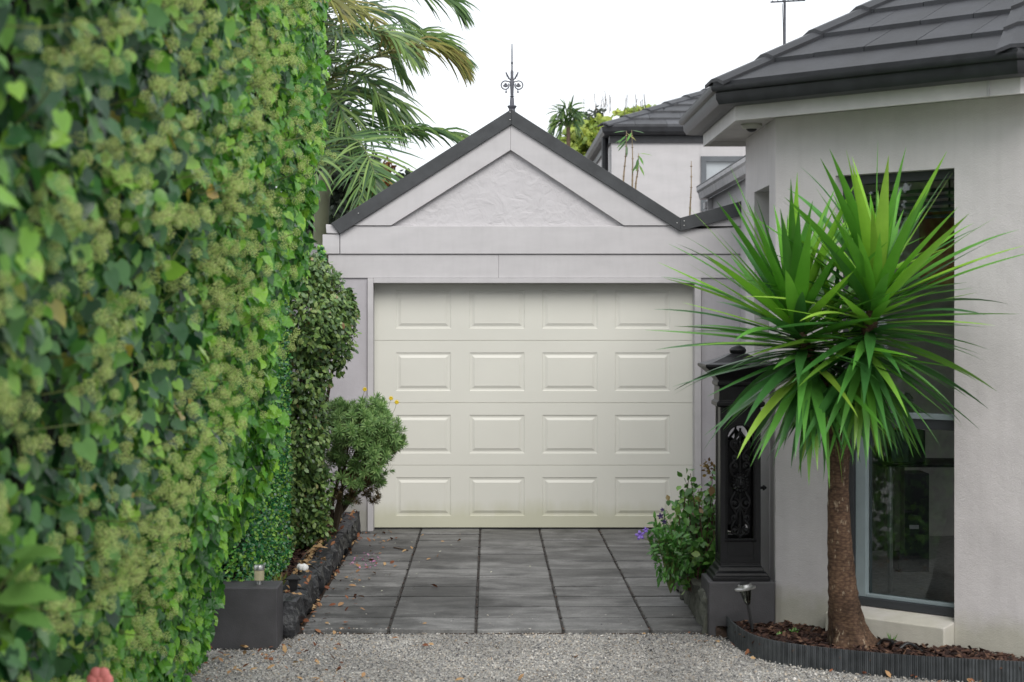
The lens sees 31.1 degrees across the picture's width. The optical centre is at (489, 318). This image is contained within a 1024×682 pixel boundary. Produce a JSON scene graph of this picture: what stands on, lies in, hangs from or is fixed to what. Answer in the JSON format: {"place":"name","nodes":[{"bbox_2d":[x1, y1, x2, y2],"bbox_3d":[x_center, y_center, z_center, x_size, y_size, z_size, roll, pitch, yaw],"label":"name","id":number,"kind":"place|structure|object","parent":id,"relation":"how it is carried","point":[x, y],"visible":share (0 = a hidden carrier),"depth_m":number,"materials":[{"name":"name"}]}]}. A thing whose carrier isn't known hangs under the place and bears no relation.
{"place":"outdoors","nodes":[
{"label":"outdoors","id":0,"kind":"place"},
{"bbox_2d":[282,563,308,580],"bbox_3d":[-1.161,1.507,10.904,0.214,0.124,0.053,0,0,43],"label":"white rose","id":1,"kind":"object","parent":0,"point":[304,567],"visible":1,"depth_m":10.84,"materials":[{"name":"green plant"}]},
{"bbox_2d":[297,529,706,633],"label":"driveway","id":2,"kind":"structure","parent":0,"point":[589,586],"depth_m":12.35,"materials":[{"name":"stone"}]},
{"bbox_2d":[350,552,380,567],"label":"pink petals","id":3,"kind":"object","parent":2,"relation":"on","point":[364,559],"visible":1,"depth_m":13.68,"materials":[{"name":"pink plant"}]},
{"bbox_2d":[284,509,460,629],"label":"fallen leaves","id":4,"kind":"object","parent":2,"relation":"on","point":[327,587],"visible":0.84,"depth_m":12.59,"materials":[{"name":"brown plant"}]},
{"bbox_2d":[390,530,650,629],"bbox_3d":[0.174,1.804,13.180,1.546,0.012,5.044,0,0,0],"label":"joint debris","id":5,"kind":"object","parent":2,"relation":"on","point":[550,579],"visible":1,"depth_m":12.26,"materials":[{"name":"black plant"}]},
{"bbox_2d":[646,500,692,592],"bbox_3d":[1.097,1.384,11.179,0.298,0.577,0.528,0,0,8],"label":"leafy plant","id":6,"kind":"object","parent":2,"relation":"on","point":[671,552],"visible":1,"depth_m":11.07,"materials":[{"name":"green plant"}]},
{"bbox_2d":[635,530,666,542],"bbox_3d":[0.995,1.312,11.036,0.261,0.094,0.036,0,0,-22],"label":"purple flower","id":7,"kind":"object","parent":6,"relation":"attached to","point":[639,534],"visible":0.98,"depth_m":10.99,"materials":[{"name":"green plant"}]},
{"bbox_2d":[666,577,706,633],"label":"stone kerb","id":8,"kind":"structure","parent":2,"relation":"on","point":[695,599],"depth_m":11.06,"materials":[{"name":"grey stone"}]},
{"bbox_2d":[185,529,944,681],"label":"ground","id":9,"kind":"structure","parent":0,"point":[595,659],"depth_m":9.81,"materials":[{"name":"grey gravel"}]},
{"bbox_2d":[0,0,336,681],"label":"ivy hedge","id":10,"kind":"object","parent":9,"relation":"on","point":[157,241],"visible":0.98,"depth_m":5.57,"materials":[{"name":"green plant"}]},
{"bbox_2d":[0,538,65,646],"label":"broadleaf shoot","id":11,"kind":"object","parent":10,"relation":"attached to","point":[13,596],"visible":0.99,"depth_m":3.91,"materials":[{"name":"green plant"}]},
{"bbox_2d":[86,667,112,681],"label":"pink blossom","id":12,"kind":"object","parent":10,"relation":"attached to","point":[97,674],"visible":1,"depth_m":5.58,"materials":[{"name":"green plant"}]},
{"bbox_2d":[210,581,282,649],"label":"plinth","id":13,"kind":"structure","parent":9,"relation":"on","point":[250,615],"depth_m":10.15,"materials":[{"name":"grey paint"}]},
{"bbox_2d":[254,564,264,584],"bbox_3d":[-1.290,1.430,10.280,0.062,0.110,0.062,0,0,0],"label":"solar light","id":14,"kind":"object","parent":13,"relation":"on","point":[259,569],"visible":1,"depth_m":10.26,"materials":[{"name":"metal"}]},
{"bbox_2d":[281,243,317,548],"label":"boundary wall","id":15,"kind":"structure","parent":9,"relation":"on","point":[312,252],"depth_m":13.86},
{"bbox_2d":[317,244,327,262],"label":"ivy clump","id":16,"kind":"object","parent":15,"relation":"attached to","point":[321,250],"visible":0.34,"depth_m":15.27,"materials":[{"name":"green plant"}]},
{"bbox_2d":[283,511,360,636],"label":"stone kerb","id":17,"kind":"structure","parent":9,"relation":"on","point":[297,608],"depth_m":12.03,"materials":[{"name":"grey stone"}]},
{"bbox_2d":[285,574,301,591],"bbox_3d":[-1.162,1.597,10.900,0.092,0.166,0.092,0,0,0],"label":"solar light","id":18,"kind":"object","parent":17,"relation":"on","point":[293,579],"visible":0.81,"depth_m":10.88,"materials":[{"name":"black plastic"}]},
{"bbox_2d":[292,519,342,573],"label":"fallen leaves","id":19,"kind":"object","parent":17,"relation":"on","point":[312,551],"visible":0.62,"depth_m":12.66,"materials":[{"name":"beige plant"}]},
{"bbox_2d":[281,2,410,262],"bbox_3d":[-1.716,-1.029,21.388,1.835,5.670,3.134,0,0,0],"label":"evergreen tree","id":20,"kind":"object","parent":9,"relation":"on","point":[337,197],"visible":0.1,"depth_m":20.40,"materials":[{"name":"green plant"}]},
{"bbox_2d":[348,157,396,209],"bbox_3d":[-1.310,-0.016,20.494,0.558,3.640,0.335,0,0,0],"label":"rusty tree","id":21,"kind":"object","parent":9,"relation":"on","point":[387,163],"visible":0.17,"depth_m":20.46,"materials":[{"name":"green plant"}]},
{"bbox_2d":[279,57,470,508],"bbox_3d":[-1.347,-0.333,17.848,2.250,4.399,3.594,0,0,-26],"label":"palm tree","id":22,"kind":"object","parent":9,"relation":"on","point":[321,216],"visible":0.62,"depth_m":17.52,"materials":[{"name":"green plant"}]},
{"bbox_2d":[299,0,479,210],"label":"palm tree","id":23,"kind":"object","parent":9,"relation":"on","point":[411,49],"visible":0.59,"depth_m":17.97,"materials":[{"name":"green plant"}]},
{"bbox_2d":[323,45,740,531],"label":"garage","id":24,"kind":"structure","parent":9,"relation":"on","point":[505,275],"depth_m":15.73,"materials":[{"name":"paint"}]},
{"bbox_2d":[374,283,692,528],"bbox_3d":[0.380,0.725,15.759,2.820,2.149,0.052,0,0,0],"label":"garage door","id":25,"kind":"structure","parent":24,"relation":"in","point":[521,405],"depth_m":15.73,"materials":[{"name":"beige metal"}]},
{"bbox_2d":[615,131,634,180],"bbox_3d":[1.249,-1.324,16.981,0.211,0.835,0.065,0,0,4],"label":"bamboo cane","id":26,"kind":"object","parent":24,"relation":"on","point":[626,149],"visible":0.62,"depth_m":16.99,"materials":[{"name":"green plant"}]},
{"bbox_2d":[627,130,642,186],"bbox_3d":[1.342,-1.303,16.980,0.173,0.889,0.073,0,0,-11],"label":"bamboo cane","id":27,"kind":"object","parent":24,"relation":"on","point":[629,136],"visible":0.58,"depth_m":16.99,"materials":[{"name":"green plant"}]},
{"bbox_2d":[632,153,649,188],"bbox_3d":[1.410,-1.191,16.965,0.181,0.687,0.077,0,0,14],"label":"bamboo cane","id":28,"kind":"object","parent":24,"relation":"on","point":[637,166],"visible":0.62,"depth_m":16.98,"materials":[{"name":"green plant"}]},
{"bbox_2d":[689,161,691,214],"bbox_3d":[1.860,-1.037,17.000,0.038,0.853,0.024,0,0,0],"label":"bamboo cane","id":29,"kind":"object","parent":24,"relation":"on","point":[690,197],"visible":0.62,"depth_m":17.00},
{"bbox_2d":[546,95,588,145],"bbox_3d":[1.176,-0.821,27.999,0.682,5.242,0.432,0,0,0],"label":"distant palm","id":30,"kind":"object","parent":9,"relation":"on","point":[566,120],"visible":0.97,"depth_m":27.96,"materials":[{"name":"green plant"}]},
{"bbox_2d":[185,627,981,681],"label":"fallen leaves","id":31,"kind":"object","parent":9,"relation":"on","point":[888,673],"visible":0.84,"depth_m":9.76,"materials":[{"name":"brown plant"}]},
{"bbox_2d":[560,93,655,155],"bbox_3d":[1.867,-0.978,30.357,1.424,5.556,2.310,0,0,24],"label":"yellow green tree","id":32,"kind":"object","parent":9,"relation":"on","point":[590,129],"visible":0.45,"depth_m":29.77,"materials":[{"name":"green plant"}]},
{"bbox_2d":[696,155,745,527],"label":"house wing","id":33,"kind":"structure","parent":9,"relation":"on","point":[723,181],"depth_m":15.78,"materials":[{"name":"grey paint"}]},
{"bbox_2d":[701,573,774,636],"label":"plinth","id":34,"kind":"structure","parent":9,"relation":"on","point":[724,599],"depth_m":10.56,"materials":[{"name":"grey paint"}]},
{"bbox_2d":[698,345,774,580],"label":"cast iron pillar","id":35,"kind":"structure","parent":34,"relation":"on","point":[738,487],"depth_m":10.63,"materials":[{"name":"black metal"}]},
{"bbox_2d":[716,626,974,654],"bbox_3d":[2.273,1.798,9.738,2.500,0.065,0.861,0,0,30],"label":"yucca bed","id":36,"kind":"object","parent":9,"relation":"on","point":[721,631],"visible":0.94,"depth_m":10.55,"materials":[{"name":"soil"}]},
{"bbox_2d":[734,582,755,631],"bbox_3d":[1.419,1.642,10.200,0.118,0.365,0.118,0,0,-45],"label":"solar light","id":37,"kind":"object","parent":36,"relation":"on","point":[745,586],"visible":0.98,"depth_m":10.19,"materials":[{"name":"silver plastic"}]},
{"bbox_2d":[651,148,1023,649],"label":"yucca tree","id":38,"kind":"object","parent":36,"relation":"on","point":[838,407],"visible":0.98,"depth_m":9.31,"materials":[{"name":"green plant"}]},
{"bbox_2d":[729,620,1023,669],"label":"bark mulch","id":39,"kind":"object","parent":36,"relation":"on","point":[801,636],"visible":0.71,"depth_m":9.80,"materials":[{"name":"brown wood"}]},
{"bbox_2d":[875,638,924,655],"bbox_3d":[2.179,1.729,9.707,0.302,0.079,0.148,0,0,24],"label":"irrigation hose","id":40,"kind":"object","parent":39,"relation":"on","point":[891,644],"visible":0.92,"depth_m":9.72,"materials":[{"name":"black plastic"}]},
{"bbox_2d":[679,0,1023,657],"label":"bay house","id":41,"kind":"structure","parent":9,"relation":"on","point":[927,84],"depth_m":9.98,"materials":[{"name":"grey paint"}]},
{"bbox_2d":[741,123,761,131],"bbox_3d":[1.560,-1.137,10.940,0.128,0.050,0.128,0,0,0],"label":"dome camera","id":42,"kind":"object","parent":41,"relation":"attached to","point":[751,127],"visible":1,"depth_m":10.90,"materials":[{"name":"white plastic"}]},
{"bbox_2d":[770,0,804,43],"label":"television antenna","id":43,"kind":"object","parent":41,"relation":"on","point":[784,18],"visible":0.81,"depth_m":13.49,"materials":[{"name":"grey metal"}]},
{"bbox_2d":[872,411,904,550],"bbox_3d":[2.433,1.015,11.503,0.330,0.870,0.046,0,0,0],"label":"curtain","id":44,"kind":"object","parent":41,"relation":"hanging from","point":[879,507],"visible":0.35,"depth_m":11.50,"materials":[{"name":"beige fabric"}]},
{"bbox_2d":[843,169,953,616],"bbox_3d":[2.303,0.398,10.160,0.725,2.404,0.169,0,0,45],"label":"window","id":45,"kind":"structure","parent":41,"relation":"in","point":[860,477],"depth_m":10.25,"materials":[{"name":"grey metal"}]},
{"bbox_2d":[919,180,953,284],"bbox_3d":[2.653,-0.650,10.600,0.340,0.900,0.340,0,0,0],"label":"window blind","id":46,"kind":"object","parent":41,"relation":"hanging from","point":[927,227],"visible":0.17,"depth_m":10.46,"materials":[{"name":"black plastic"}]},
{"bbox_2d":[726,616,1023,681],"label":"corrugated edging","id":47,"kind":"object","parent":9,"relation":"on","point":[945,669],"visible":0.98,"depth_m":9.41,"materials":[{"name":"grey metal"}]},
{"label":"garden bed","id":48,"kind":"structure","parent":9,"relation":"on","visible":0},
{"bbox_2d":[198,292,293,592],"bbox_3d":[-1.538,0.763,11.518,0.412,2.070,2.314,0,0,0],"label":"leaved hedge","id":49,"kind":"object","parent":48,"relation":"on","point":[264,541],"visible":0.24,"depth_m":11.65,"materials":[{"name":"green plant"}]},
{"bbox_2d":[271,571,287,584],"bbox_3d":[-1.343,1.647,11.618,0.154,0.107,0.472,0,0,10],"label":"grass tuft","id":50,"kind":"object","parent":48,"relation":"on","point":[276,578],"visible":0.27,"depth_m":11.62,"materials":[{"name":"green plant"}]},
{"bbox_2d":[272,520,329,581],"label":"bark mulch","id":51,"kind":"object","parent":48,"relation":"on","point":[296,557],"visible":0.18,"depth_m":12.78,"materials":[{"name":"brown wood"}]},
{"bbox_2d":[283,514,342,592],"bbox_3d":[-1.240,1.675,12.890,0.023,0.150,4.820,0,0,0],"label":"bed edging","id":52,"kind":"object","parent":48,"relation":"on","point":[285,587],"visible":0.2,"depth_m":11.85,"materials":[{"name":"black stone"}]},
{"bbox_2d":[278,246,361,551],"bbox_3d":[-1.242,0.609,13.129,0.686,2.244,1.773,0,0,0],"label":"climbing shrub","id":53,"kind":"object","parent":48,"relation":"on","point":[326,322],"visible":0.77,"depth_m":12.88,"materials":[{"name":"green plant"}]},
{"bbox_2d":[320,392,408,535],"bbox_3d":[-0.948,1.117,13.553,0.722,1.182,0.926,0,0,0],"label":"rosette bush","id":54,"kind":"object","parent":48,"relation":"on","point":[376,444],"visible":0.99,"depth_m":13.30,"materials":[{"name":"green plant"}]},
{"bbox_2d":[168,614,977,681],"bbox_3d":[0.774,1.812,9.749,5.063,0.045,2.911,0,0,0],"label":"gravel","id":55,"kind":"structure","parent":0,"point":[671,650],"depth_m":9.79,"materials":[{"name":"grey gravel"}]},
{"bbox_2d":[276,0,869,271],"label":"sky","id":56,"kind":"structure","parent":0,"point":[660,51],"materials":[{"name":"white"}]},
{"bbox_2d":[585,87,745,217],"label":"house","id":57,"kind":"structure","parent":0,"point":[668,145],"depth_m":24.12,"materials":[{"name":"white paint"}]},
{"bbox_2d":[701,156,742,210],"bbox_3d":[3.097,-1.777,24.145,0.647,0.714,0.110,0,0,0],"label":"window","id":58,"kind":"structure","parent":57,"relation":"in","point":[710,165],"depth_m":24.09,"materials":[{"name":"white glass"}]},
{"bbox_2d":[885,428,924,462],"bbox_3d":[2.524,0.730,11.152,0.215,0.280,0.235,0,0,0],"label":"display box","id":59,"kind":"object","parent":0,"point":[907,456],"visible":0.62,"depth_m":11.05,"materials":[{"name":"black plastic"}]},
{"bbox_2d":[901,392,919,412],"bbox_3d":[2.535,0.532,11.153,0.167,0.171,0.170,0,0,0],"label":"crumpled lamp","id":60,"kind":"object","parent":59,"relation":"on","point":[908,396],"visible":0.34,"depth_m":11.11,"materials":[{"name":"black metal"}]},
{"bbox_2d":[893,470,928,571],"bbox_3d":[2.749,1.320,12.021,0.200,0.640,0.257,0,0,0],"label":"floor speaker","id":61,"kind":"object","parent":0,"point":[913,556],"visible":0.7,"depth_m":11.90,"materials":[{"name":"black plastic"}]},
{"bbox_2d":[872,458,953,592],"bbox_3d":[2.699,1.255,11.225,0.700,0.770,0.550,0,0,0],"label":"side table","id":62,"kind":"object","parent":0,"point":[939,462],"visible":0.49,"depth_m":10.99,"materials":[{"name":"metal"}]},
{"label":"rose bed","id":63,"kind":"structure","parent":0,"visible":0},
{"bbox_2d":[659,457,728,594],"bbox_3d":[1.286,1.289,11.427,0.490,0.886,0.691,0,0,0],"label":"rose bush","id":64,"kind":"object","parent":63,"relation":"on","point":[699,522],"visible":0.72,"depth_m":11.26,"materials":[{"name":"green plant"}]}
]}

